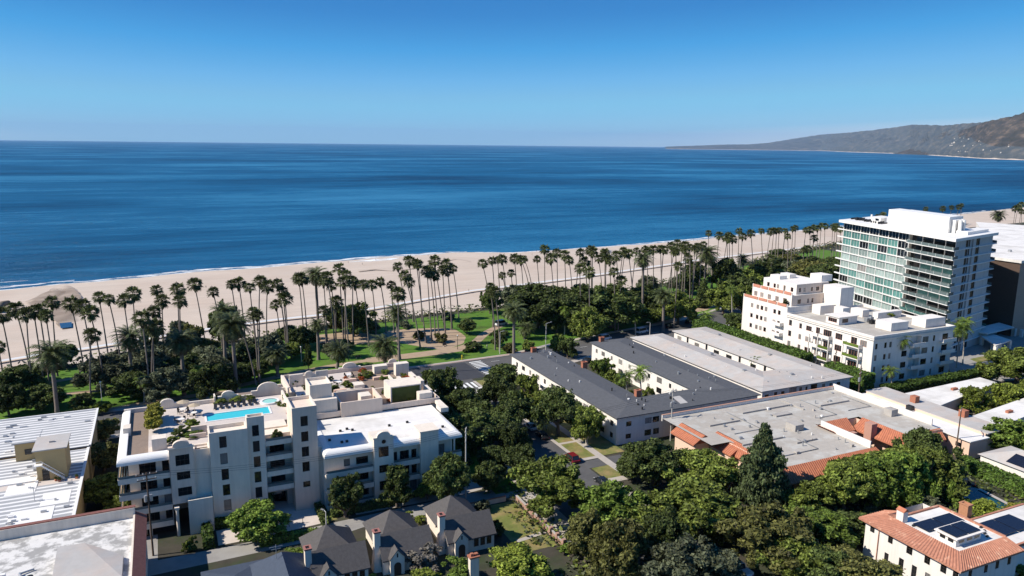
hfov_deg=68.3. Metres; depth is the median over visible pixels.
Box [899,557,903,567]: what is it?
window
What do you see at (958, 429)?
utility pole
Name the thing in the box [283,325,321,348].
broadleaf tree
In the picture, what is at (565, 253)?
fan palm
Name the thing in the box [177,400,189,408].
patio umbrella
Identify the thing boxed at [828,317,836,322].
window
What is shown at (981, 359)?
yard grass
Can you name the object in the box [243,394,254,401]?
shrub
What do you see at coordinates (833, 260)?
broadleaf tree
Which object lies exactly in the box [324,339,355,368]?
date palm
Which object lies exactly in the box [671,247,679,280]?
fan palm
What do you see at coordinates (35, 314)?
fan palm
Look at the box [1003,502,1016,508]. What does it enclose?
broadleaf tree
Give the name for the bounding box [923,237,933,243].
balcony door
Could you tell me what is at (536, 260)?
fan palm
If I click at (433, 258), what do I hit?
fan palm
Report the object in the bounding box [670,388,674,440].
utility pole
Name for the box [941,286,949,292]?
balcony door
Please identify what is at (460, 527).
cottage
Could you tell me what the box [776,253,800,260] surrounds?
broadleaf tree
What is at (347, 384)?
shrub
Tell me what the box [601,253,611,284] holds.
fan palm
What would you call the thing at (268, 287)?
fan palm
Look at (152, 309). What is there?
fan palm
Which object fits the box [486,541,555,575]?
broadleaf tree
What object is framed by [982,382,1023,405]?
broadleaf tree
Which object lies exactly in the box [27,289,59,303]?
drain scour
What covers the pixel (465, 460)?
utility pole
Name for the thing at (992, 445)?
broadleaf tree
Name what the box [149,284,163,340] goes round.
fan palm
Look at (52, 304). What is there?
fan palm
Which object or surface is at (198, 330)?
broadleaf tree
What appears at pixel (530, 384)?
broadleaf tree
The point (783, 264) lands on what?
broadleaf tree
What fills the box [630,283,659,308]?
broadleaf tree
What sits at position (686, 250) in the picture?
fan palm
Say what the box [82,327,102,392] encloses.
fan palm
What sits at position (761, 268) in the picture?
broadleaf tree
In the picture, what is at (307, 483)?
window
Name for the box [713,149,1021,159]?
shore
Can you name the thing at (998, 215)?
date palm
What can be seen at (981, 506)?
broadleaf tree
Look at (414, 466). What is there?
window
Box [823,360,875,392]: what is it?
hedge
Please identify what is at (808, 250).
fan palm
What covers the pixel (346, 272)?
fan palm
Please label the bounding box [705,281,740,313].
broadleaf tree
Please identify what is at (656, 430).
window
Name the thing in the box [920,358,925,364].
window
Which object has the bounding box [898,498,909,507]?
shrub
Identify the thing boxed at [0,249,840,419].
park lawn
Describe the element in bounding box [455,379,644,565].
side street
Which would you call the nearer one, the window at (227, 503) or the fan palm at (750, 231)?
the window at (227, 503)
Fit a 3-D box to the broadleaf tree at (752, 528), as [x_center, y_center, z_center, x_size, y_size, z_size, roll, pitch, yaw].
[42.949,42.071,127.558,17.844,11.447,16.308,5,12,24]
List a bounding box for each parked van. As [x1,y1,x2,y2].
[598,333,611,339]
[636,326,648,333]
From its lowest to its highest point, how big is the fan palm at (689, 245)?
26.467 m
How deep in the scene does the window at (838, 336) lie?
231.72 m
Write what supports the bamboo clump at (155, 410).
on the apartment block
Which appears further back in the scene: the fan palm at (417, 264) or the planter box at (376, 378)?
the fan palm at (417, 264)
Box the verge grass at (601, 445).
[476,380,623,477]
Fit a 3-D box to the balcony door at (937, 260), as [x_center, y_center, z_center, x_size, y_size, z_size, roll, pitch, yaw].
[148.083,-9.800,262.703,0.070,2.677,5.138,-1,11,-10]
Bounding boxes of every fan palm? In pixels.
[0,305,12,365]
[0,340,6,370]
[4,301,29,370]
[14,306,35,369]
[26,305,43,376]
[30,302,50,385]
[37,308,54,344]
[43,295,60,375]
[58,294,84,373]
[71,298,96,384]
[80,304,105,394]
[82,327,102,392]
[91,291,107,352]
[101,294,119,359]
[115,293,134,329]
[124,286,142,346]
[131,308,152,402]
[144,316,166,371]
[147,304,161,371]
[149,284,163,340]
[152,293,170,340]
[168,282,186,332]
[171,295,187,332]
[186,277,204,337]
[206,286,222,348]
[226,279,238,342]
[229,276,246,338]
[240,319,256,385]
[244,282,256,337]
[246,306,260,381]
[249,309,264,383]
[251,274,266,336]
[259,279,274,335]
[270,299,282,327]
[271,278,286,343]
[275,286,288,342]
[277,290,293,342]
[290,272,304,325]
[293,271,309,327]
[317,304,330,342]
[318,276,327,340]
[319,271,334,341]
[326,280,337,340]
[328,295,343,335]
[332,262,345,338]
[335,275,352,352]
[341,269,351,338]
[347,275,357,341]
[349,280,360,301]
[357,279,369,345]
[367,278,377,333]
[375,276,386,332]
[386,280,395,331]
[389,286,405,361]
[392,261,407,320]
[399,269,420,347]
[403,255,414,321]
[403,278,414,321]
[411,258,426,342]
[412,261,423,321]
[420,265,434,341]
[424,266,436,337]
[427,254,443,324]
[428,271,439,332]
[437,264,448,332]
[439,258,452,329]
[445,268,453,327]
[452,264,459,318]
[477,259,487,283]
[485,282,494,326]
[485,285,495,349]
[487,256,496,282]
[488,285,502,351]
[495,253,507,284]
[498,272,506,286]
[507,268,516,281]
[508,253,518,284]
[516,257,525,283]
[521,255,531,282]
[533,255,540,281]
[538,244,550,287]
[544,252,558,287]
[552,247,561,285]
[559,250,569,286]
[564,256,573,286]
[574,263,584,301]
[575,247,585,283]
[577,256,590,283]
[582,266,595,337]
[585,244,596,288]
[587,247,598,287]
[594,254,601,283]
[599,248,609,286]
[600,249,609,288]
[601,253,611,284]
[604,255,615,282]
[608,266,618,330]
[611,250,622,282]
[615,274,627,329]
[619,246,626,280]
[621,250,628,280]
[623,249,633,287]
[631,247,640,287]
[642,247,651,284]
[649,245,659,289]
[656,245,664,287]
[659,245,668,288]
[667,241,674,290]
[668,246,678,290]
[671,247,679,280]
[672,261,682,327]
[673,239,680,292]
[678,244,686,290]
[679,241,689,290]
[681,247,689,292]
[683,254,692,272]
[686,243,693,297]
[690,245,699,297]
[692,242,703,296]
[699,241,707,285]
[705,230,711,273]
[713,231,723,262]
[721,233,729,256]
[723,236,732,258]
[729,234,737,257]
[735,228,742,266]
[738,232,747,267]
[746,229,755,263]
[758,228,764,260]
[766,228,775,258]
[767,255,776,263]
[773,227,780,255]
[777,227,782,256]
[781,228,788,269]
[784,233,791,271]
[790,226,796,257]
[799,247,806,258]
[802,227,809,245]
[803,245,812,257]
[806,226,814,255]
[809,234,818,254]
[814,225,821,256]
[821,223,828,258]
[829,223,834,256]
[831,225,838,255]
[834,223,840,252]
[836,226,843,257]
[939,205,945,212]
[955,204,961,213]
[1011,205,1020,223]
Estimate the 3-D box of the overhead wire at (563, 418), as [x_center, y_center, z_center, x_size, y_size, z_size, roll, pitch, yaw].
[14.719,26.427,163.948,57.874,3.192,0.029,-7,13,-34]
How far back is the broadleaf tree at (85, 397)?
197.93 m
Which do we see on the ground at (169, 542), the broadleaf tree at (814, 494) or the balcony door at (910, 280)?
the broadleaf tree at (814, 494)
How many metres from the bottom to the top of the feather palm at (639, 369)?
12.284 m
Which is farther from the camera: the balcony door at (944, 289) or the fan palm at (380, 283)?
the fan palm at (380, 283)
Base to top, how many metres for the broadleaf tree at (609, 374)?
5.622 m
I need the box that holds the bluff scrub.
[0,240,841,373]
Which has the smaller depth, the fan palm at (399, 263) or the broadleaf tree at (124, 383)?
the broadleaf tree at (124, 383)
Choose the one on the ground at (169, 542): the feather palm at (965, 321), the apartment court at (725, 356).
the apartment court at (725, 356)
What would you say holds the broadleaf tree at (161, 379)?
on the park lawn at (542, 335)
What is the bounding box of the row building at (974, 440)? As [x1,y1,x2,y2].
[862,387,1003,457]
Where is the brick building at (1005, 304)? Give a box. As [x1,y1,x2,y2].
[982,242,1023,336]
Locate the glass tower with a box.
[833,208,998,353]
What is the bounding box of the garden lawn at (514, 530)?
[323,501,556,550]
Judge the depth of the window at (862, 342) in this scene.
223.55 m
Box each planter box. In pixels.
[344,378,356,381]
[373,375,387,379]
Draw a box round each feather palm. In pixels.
[132,375,149,401]
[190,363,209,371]
[266,492,275,501]
[557,304,573,334]
[615,370,636,389]
[628,314,640,335]
[628,364,651,396]
[697,310,713,320]
[725,285,738,311]
[881,366,901,382]
[897,336,912,349]
[946,320,974,367]
[954,317,975,364]
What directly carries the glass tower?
on the ground at (169, 542)
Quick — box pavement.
[99,224,970,554]
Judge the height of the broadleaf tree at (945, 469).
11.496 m
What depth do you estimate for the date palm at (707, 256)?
367.14 m
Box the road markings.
[435,332,654,390]
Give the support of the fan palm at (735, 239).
on the park lawn at (542, 335)
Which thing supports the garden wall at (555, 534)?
on the ground at (169, 542)
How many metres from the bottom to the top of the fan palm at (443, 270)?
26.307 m
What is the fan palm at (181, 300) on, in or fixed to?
on the park lawn at (542, 335)
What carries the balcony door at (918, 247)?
in the glass tower
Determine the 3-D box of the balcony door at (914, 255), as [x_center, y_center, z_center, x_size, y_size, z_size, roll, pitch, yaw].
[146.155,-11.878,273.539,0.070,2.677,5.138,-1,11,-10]
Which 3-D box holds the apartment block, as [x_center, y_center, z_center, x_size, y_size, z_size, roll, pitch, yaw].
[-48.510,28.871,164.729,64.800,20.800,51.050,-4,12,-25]
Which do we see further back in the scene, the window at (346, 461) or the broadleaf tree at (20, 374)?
the broadleaf tree at (20, 374)
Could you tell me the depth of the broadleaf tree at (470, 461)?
160.78 m
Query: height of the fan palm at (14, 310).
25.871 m
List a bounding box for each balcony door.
[905,303,914,309]
[906,294,915,301]
[907,286,916,292]
[908,278,917,284]
[909,261,919,267]
[909,269,918,275]
[910,252,920,258]
[911,244,921,249]
[912,235,922,241]
[915,306,925,312]
[916,298,926,304]
[917,289,927,295]
[918,281,928,287]
[919,272,929,278]
[920,263,930,269]
[921,255,931,260]
[922,246,932,252]
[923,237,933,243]
[926,309,936,314]
[927,301,937,307]
[928,292,938,298]
[929,283,939,290]
[930,275,940,281]
[931,266,941,272]
[932,257,942,263]
[933,248,943,254]
[934,239,944,245]
[938,304,947,310]
[939,295,948,301]
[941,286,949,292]
[942,277,950,283]
[943,268,951,274]
[944,259,953,265]
[945,250,954,256]
[946,240,955,247]
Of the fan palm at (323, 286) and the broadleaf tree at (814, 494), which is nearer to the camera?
the broadleaf tree at (814, 494)
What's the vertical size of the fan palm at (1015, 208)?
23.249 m
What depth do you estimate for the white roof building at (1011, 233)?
434.20 m
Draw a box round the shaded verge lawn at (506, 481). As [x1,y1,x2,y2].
[440,413,519,493]
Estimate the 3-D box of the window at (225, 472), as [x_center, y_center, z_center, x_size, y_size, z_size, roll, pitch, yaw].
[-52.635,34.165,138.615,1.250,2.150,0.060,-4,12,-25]
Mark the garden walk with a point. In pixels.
(555, 526)
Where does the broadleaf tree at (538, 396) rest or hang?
on the verge grass at (601, 445)
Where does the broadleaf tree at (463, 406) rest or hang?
on the side street
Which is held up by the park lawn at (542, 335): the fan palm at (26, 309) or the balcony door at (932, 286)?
the fan palm at (26, 309)
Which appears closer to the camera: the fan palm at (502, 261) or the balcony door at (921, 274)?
the balcony door at (921, 274)
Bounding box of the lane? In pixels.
[146,490,524,575]
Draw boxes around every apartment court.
[509,336,760,444]
[630,327,852,397]
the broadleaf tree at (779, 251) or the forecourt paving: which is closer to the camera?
the forecourt paving
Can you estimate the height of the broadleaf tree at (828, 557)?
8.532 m
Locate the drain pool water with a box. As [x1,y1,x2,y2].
[60,322,71,327]
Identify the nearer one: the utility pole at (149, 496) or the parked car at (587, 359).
the utility pole at (149, 496)
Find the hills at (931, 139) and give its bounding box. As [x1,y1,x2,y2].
[666,121,1023,159]
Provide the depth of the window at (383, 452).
148.05 m
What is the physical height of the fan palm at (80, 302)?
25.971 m
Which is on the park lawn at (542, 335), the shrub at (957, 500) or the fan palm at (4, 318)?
the fan palm at (4, 318)
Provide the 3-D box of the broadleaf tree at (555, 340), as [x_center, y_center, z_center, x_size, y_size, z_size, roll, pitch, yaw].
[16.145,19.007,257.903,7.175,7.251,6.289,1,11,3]
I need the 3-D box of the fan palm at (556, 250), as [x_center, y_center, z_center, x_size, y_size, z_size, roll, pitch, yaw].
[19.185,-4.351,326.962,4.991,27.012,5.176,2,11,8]
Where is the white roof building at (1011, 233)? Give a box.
[976,222,1023,244]
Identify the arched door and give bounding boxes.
[394,562,400,575]
[459,545,464,556]
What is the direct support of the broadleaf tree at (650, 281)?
on the park lawn at (542, 335)
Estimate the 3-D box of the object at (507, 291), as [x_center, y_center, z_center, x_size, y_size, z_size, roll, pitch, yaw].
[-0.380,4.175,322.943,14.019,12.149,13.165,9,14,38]
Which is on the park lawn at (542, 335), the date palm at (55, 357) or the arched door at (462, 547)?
the date palm at (55, 357)
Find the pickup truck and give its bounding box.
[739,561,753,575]
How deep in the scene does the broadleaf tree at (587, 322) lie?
271.24 m
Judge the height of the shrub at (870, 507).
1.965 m
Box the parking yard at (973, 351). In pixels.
[949,334,1023,381]
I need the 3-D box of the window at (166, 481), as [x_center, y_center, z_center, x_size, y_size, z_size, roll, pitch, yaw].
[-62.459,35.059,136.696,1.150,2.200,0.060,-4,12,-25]
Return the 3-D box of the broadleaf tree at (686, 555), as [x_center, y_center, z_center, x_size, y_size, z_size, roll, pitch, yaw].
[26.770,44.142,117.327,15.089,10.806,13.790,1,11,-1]
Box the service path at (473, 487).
[355,477,483,514]
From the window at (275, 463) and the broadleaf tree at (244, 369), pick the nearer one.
the window at (275, 463)
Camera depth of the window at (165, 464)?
136.10 m
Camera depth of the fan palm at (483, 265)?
343.54 m
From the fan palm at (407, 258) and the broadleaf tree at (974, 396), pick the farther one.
the fan palm at (407, 258)
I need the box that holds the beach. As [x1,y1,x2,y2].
[0,208,1023,371]
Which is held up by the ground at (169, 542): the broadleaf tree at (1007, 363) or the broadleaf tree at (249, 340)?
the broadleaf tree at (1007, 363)
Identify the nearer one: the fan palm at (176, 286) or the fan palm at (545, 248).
the fan palm at (176, 286)
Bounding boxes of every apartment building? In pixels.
[0,408,99,478]
[0,433,89,526]
[741,272,956,388]
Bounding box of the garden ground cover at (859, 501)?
[482,446,1023,575]
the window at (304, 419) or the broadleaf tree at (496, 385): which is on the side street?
the broadleaf tree at (496, 385)
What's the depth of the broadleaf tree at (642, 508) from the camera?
133.30 m
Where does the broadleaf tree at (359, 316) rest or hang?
on the park lawn at (542, 335)
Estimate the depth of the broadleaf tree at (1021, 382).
208.98 m
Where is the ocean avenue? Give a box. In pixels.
[97,224,966,434]
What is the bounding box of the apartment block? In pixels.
[116,359,461,536]
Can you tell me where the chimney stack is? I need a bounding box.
[467,552,479,575]
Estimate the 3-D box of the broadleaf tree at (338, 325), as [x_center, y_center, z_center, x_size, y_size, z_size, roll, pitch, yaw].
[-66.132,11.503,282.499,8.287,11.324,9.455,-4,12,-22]
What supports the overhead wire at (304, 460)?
attached to the utility pole at (465, 460)
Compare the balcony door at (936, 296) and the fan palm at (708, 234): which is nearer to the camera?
the balcony door at (936, 296)
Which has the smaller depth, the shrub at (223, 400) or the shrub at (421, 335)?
the shrub at (223, 400)
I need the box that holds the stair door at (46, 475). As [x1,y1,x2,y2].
[42,468,49,479]
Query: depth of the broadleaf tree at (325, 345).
250.67 m
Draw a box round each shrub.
[89,401,116,413]
[166,436,179,443]
[171,425,190,436]
[180,430,202,437]
[180,535,198,551]
[184,418,199,429]
[213,398,228,403]
[228,395,242,402]
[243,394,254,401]
[270,429,282,437]
[285,547,303,552]
[340,380,353,387]
[343,338,354,347]
[381,369,388,374]
[399,320,411,328]
[405,541,443,571]
[410,567,441,575]
[413,330,424,338]
[414,515,425,524]
[433,332,447,341]
[441,312,454,319]
[441,554,467,575]
[462,340,483,352]
[473,499,490,510]
[493,519,504,536]
[502,342,517,353]
[521,339,534,350]
[559,542,571,552]
[615,381,625,389]
[642,386,654,395]
[863,504,878,513]
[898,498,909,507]
[952,497,969,508]
[1015,564,1023,575]
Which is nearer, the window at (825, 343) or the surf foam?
the window at (825, 343)
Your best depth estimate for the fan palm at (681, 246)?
344.44 m
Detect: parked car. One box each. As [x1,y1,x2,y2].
[524,422,537,430]
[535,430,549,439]
[563,452,579,462]
[582,357,591,361]
[593,476,607,484]
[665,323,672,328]
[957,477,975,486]
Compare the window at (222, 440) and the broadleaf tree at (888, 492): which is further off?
the broadleaf tree at (888, 492)
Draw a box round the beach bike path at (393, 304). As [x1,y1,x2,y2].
[1,245,821,360]
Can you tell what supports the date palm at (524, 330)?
on the park lawn at (542, 335)
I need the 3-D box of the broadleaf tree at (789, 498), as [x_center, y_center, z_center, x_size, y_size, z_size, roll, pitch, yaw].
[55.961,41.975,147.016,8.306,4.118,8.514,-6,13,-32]
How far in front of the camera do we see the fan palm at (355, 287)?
286.76 m
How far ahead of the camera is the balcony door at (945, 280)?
258.75 m
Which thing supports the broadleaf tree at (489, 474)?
on the lane
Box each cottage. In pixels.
[201,544,315,575]
[299,524,370,575]
[362,510,434,575]
[423,495,496,557]
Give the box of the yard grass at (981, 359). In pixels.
[971,356,985,361]
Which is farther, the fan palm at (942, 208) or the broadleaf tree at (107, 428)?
the fan palm at (942, 208)
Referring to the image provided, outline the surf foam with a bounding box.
[0,211,984,290]
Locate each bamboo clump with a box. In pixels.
[143,405,163,418]
[143,415,162,429]
[144,401,165,413]
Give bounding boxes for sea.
[0,140,1023,289]
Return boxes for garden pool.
[943,485,1007,508]
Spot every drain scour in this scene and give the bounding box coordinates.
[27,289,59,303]
[50,286,80,324]
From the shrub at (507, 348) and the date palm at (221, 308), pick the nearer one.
the date palm at (221, 308)
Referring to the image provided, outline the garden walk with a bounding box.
[515,494,576,551]
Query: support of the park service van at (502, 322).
on the park path at (406, 336)
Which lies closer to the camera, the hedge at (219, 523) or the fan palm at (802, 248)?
the hedge at (219, 523)
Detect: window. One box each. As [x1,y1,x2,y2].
[24,449,31,454]
[139,462,155,473]
[140,480,157,489]
[142,496,158,506]
[147,512,159,521]
[162,460,169,470]
[163,478,170,486]
[165,494,171,502]
[166,509,172,517]
[175,454,189,465]
[177,471,190,479]
[178,486,191,495]
[219,436,226,447]
[220,453,227,463]
[221,468,228,479]
[223,484,229,495]
[224,499,231,510]
[252,425,258,435]
[253,441,259,451]
[254,456,260,466]
[254,471,261,482]
[255,487,261,497]
[270,444,283,451]
[270,459,284,467]
[270,491,285,500]
[271,474,285,481]
[300,416,307,425]
[301,431,308,441]
[302,446,308,456]
[302,461,309,471]
[303,481,309,486]
[344,458,349,465]
[356,455,367,463]
[359,472,368,479]
[363,488,368,494]
[379,446,388,456]
[379,464,388,472]
[380,480,385,490]
[400,450,408,458]
[410,479,416,487]
[411,449,415,457]
[412,464,416,472]
[439,444,443,452]
[474,538,478,546]
[480,537,484,544]
[487,536,490,543]
[644,429,650,435]
[645,417,651,423]
[653,416,658,421]
[653,428,658,433]
[789,387,795,392]
[822,352,828,357]
[823,329,831,336]
[823,341,829,346]
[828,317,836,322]
[833,355,839,361]
[834,344,840,351]
[835,333,841,339]
[847,360,858,365]
[848,349,859,355]
[851,336,856,344]
[860,340,866,346]
[888,536,892,543]
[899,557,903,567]
[906,545,912,554]
[911,565,916,575]
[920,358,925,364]
[924,555,929,564]
[938,366,943,372]
[940,564,946,573]
[941,344,946,350]
[942,333,947,339]
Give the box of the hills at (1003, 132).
[893,112,1023,154]
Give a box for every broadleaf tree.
[0,364,49,388]
[0,381,26,415]
[22,362,64,377]
[24,383,66,410]
[49,343,79,363]
[68,392,95,410]
[70,355,128,390]
[83,471,129,505]
[91,441,118,470]
[97,417,120,441]
[102,495,131,509]
[105,349,126,357]
[105,370,147,397]
[112,345,172,374]
[135,365,194,402]
[138,319,161,346]
[151,339,185,362]
[166,320,190,339]
[166,352,203,373]
[182,322,205,338]
[185,344,232,365]
[186,336,220,354]
[187,361,240,399]
[193,355,232,371]
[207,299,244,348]
[224,498,291,545]
[227,343,266,362]
[231,362,264,383]
[235,337,259,349]
[247,358,269,376]
[257,331,286,358]
[275,324,296,341]
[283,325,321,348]
[284,342,303,358]
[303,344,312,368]
[321,342,338,354]
[325,307,343,330]
[328,471,364,517]
[330,301,376,336]
[365,321,381,332]
[378,464,413,506]
[413,479,436,499]
[421,365,463,404]
[421,452,472,499]
[437,387,484,414]
[441,413,451,419]
[448,407,501,449]
[451,397,492,417]
[457,318,476,333]
[461,452,474,465]
[471,459,506,492]
[476,372,515,406]
[476,445,508,471]
[479,291,500,313]
[480,389,539,422]
[486,410,522,444]
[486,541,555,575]
[488,329,508,344]
[488,363,517,389]
[496,419,532,449]
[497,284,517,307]
[500,442,535,479]
[502,282,569,327]
[506,454,585,517]
[516,373,541,398]
[528,385,583,435]
[532,389,544,406]
[537,305,571,332]
[538,283,615,324]
[549,334,567,352]
[557,337,579,358]
[563,506,599,562]
[567,306,606,340]
[570,405,606,444]
[570,478,648,524]
[583,516,649,575]
[587,283,646,327]
[589,357,615,377]
[604,369,620,383]
[614,501,657,532]
[615,451,631,471]
[617,437,685,486]
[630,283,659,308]
[636,275,659,289]
[637,308,659,322]
[638,532,730,575]
[642,476,744,539]
[642,504,692,557]
[649,303,659,309]
[655,289,701,324]
[661,447,739,489]
[665,277,685,289]
[674,272,701,294]
[681,261,708,278]
[697,546,746,575]
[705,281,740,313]
[706,257,740,283]
[713,499,818,574]
[716,272,756,286]
[723,312,741,328]
[726,283,752,313]
[734,268,763,284]
[747,260,773,276]
[752,532,832,575]
[758,267,782,274]
[763,257,786,268]
[765,248,790,255]
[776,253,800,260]
[780,259,798,271]
[780,487,816,509]
[783,505,815,535]
[787,258,814,276]
[787,479,835,511]
[787,504,862,548]
[791,255,822,261]
[800,545,854,575]
[805,262,839,283]
[809,261,826,264]
[814,461,875,509]
[817,256,840,263]
[825,540,905,575]
[837,510,866,540]
[858,454,924,507]
[881,450,941,502]
[891,425,963,465]
[908,494,948,508]
[909,445,969,498]
[942,479,956,504]
[958,385,998,414]
[970,498,1000,516]
[972,345,1023,384]
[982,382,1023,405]
[982,416,1023,449]
[988,440,1002,448]
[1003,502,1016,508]
[1017,379,1023,398]
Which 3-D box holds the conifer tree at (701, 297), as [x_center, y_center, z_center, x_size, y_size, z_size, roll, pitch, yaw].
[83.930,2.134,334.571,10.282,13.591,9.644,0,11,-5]
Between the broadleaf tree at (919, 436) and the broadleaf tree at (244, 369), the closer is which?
the broadleaf tree at (919, 436)
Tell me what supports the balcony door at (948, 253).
in the glass tower
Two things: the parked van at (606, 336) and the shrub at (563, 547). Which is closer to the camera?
the shrub at (563, 547)
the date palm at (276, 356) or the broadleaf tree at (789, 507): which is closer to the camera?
the broadleaf tree at (789, 507)
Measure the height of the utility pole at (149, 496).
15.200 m
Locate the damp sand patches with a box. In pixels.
[362,258,467,270]
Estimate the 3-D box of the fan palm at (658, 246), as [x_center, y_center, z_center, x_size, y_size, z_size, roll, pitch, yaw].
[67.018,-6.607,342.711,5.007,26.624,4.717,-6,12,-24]
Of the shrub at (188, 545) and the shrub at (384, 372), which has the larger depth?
the shrub at (384, 372)
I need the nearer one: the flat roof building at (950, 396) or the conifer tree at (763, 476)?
the conifer tree at (763, 476)
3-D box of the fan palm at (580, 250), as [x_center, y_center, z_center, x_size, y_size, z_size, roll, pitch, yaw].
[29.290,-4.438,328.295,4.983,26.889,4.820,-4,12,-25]
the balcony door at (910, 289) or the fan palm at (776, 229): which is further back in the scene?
the fan palm at (776, 229)
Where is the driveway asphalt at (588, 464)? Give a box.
[580,455,621,468]
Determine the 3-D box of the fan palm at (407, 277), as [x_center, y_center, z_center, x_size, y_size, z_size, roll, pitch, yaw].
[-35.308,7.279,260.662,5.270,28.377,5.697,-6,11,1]
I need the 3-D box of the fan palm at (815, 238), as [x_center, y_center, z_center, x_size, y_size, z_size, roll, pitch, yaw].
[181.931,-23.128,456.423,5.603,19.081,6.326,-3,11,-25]
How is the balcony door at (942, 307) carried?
in the glass tower
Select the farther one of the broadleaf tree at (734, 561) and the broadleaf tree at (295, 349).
the broadleaf tree at (295, 349)
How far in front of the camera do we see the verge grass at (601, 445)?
178.99 m
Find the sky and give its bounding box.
[0,0,1023,146]
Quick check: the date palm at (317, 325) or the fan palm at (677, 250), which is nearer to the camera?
the date palm at (317, 325)
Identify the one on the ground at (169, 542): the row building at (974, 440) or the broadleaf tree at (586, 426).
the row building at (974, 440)
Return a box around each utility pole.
[135,471,157,555]
[465,427,466,498]
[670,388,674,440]
[858,366,862,391]
[954,408,961,457]
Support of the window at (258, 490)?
in the apartment block
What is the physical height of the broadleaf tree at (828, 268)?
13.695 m
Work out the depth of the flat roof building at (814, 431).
177.78 m
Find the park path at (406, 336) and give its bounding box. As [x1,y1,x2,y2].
[47,299,714,413]
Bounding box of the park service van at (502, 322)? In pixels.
[495,319,507,325]
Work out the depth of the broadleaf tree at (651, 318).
300.56 m
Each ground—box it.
[55,222,1023,575]
[619,466,970,546]
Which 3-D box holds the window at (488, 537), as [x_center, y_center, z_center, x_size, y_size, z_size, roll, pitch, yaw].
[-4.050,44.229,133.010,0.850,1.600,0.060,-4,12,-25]
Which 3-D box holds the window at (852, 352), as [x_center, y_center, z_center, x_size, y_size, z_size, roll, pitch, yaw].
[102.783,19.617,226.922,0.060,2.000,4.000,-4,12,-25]
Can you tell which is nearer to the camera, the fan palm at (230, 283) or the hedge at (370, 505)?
the hedge at (370, 505)
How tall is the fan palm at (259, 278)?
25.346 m
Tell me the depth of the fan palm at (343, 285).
250.66 m
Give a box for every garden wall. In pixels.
[470,496,505,505]
[516,495,565,544]
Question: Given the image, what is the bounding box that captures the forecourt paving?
[216,501,319,545]
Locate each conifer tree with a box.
[690,279,709,307]
[730,422,793,505]
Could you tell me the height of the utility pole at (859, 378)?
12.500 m
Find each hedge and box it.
[200,521,215,549]
[213,516,229,529]
[259,527,318,547]
[314,501,330,525]
[330,497,394,517]
[692,317,813,362]
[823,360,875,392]
[826,444,941,503]
[879,368,987,392]
[956,454,1023,496]
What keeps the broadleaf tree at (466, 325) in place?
on the park lawn at (542, 335)
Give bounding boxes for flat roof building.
[0,505,147,575]
[661,384,946,488]
[905,377,996,410]
[973,398,1023,423]
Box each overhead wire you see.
[150,429,459,471]
[153,430,463,473]
[155,432,463,475]
[463,390,668,428]
[468,397,658,431]
[471,391,671,429]
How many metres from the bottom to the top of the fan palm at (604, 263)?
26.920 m
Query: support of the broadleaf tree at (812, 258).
on the park lawn at (542, 335)
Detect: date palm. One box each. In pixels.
[25,339,75,412]
[107,322,147,370]
[160,327,200,395]
[207,301,236,358]
[208,310,253,392]
[262,343,291,376]
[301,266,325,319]
[307,317,327,359]
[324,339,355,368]
[366,333,402,362]
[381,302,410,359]
[500,301,527,353]
[516,321,537,339]
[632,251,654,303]
[651,286,675,331]
[695,245,720,278]
[704,258,717,287]
[736,253,749,268]
[990,210,1008,222]
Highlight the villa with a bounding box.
[859,500,1023,575]
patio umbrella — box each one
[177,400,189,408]
[188,403,200,411]
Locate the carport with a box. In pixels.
[979,323,1023,350]
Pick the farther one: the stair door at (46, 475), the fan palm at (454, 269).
the fan palm at (454, 269)
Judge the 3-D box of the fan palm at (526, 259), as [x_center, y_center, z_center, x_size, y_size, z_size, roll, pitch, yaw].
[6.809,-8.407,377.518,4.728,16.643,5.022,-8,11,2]
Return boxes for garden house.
[979,446,1023,477]
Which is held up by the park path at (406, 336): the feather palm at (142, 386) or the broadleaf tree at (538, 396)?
the feather palm at (142, 386)
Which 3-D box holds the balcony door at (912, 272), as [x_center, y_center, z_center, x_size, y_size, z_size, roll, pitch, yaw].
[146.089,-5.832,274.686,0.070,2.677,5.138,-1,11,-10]
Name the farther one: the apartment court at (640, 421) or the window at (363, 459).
the apartment court at (640, 421)
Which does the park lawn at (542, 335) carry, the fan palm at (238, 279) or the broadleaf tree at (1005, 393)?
the fan palm at (238, 279)
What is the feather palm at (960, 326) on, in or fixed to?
on the parking yard at (973, 351)
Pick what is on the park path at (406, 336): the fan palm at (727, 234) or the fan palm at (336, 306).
the fan palm at (336, 306)
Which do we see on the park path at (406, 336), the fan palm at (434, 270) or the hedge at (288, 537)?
the fan palm at (434, 270)
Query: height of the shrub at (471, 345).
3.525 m
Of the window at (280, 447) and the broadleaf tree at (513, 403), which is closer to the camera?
the window at (280, 447)
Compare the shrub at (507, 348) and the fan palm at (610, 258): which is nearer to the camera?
the shrub at (507, 348)

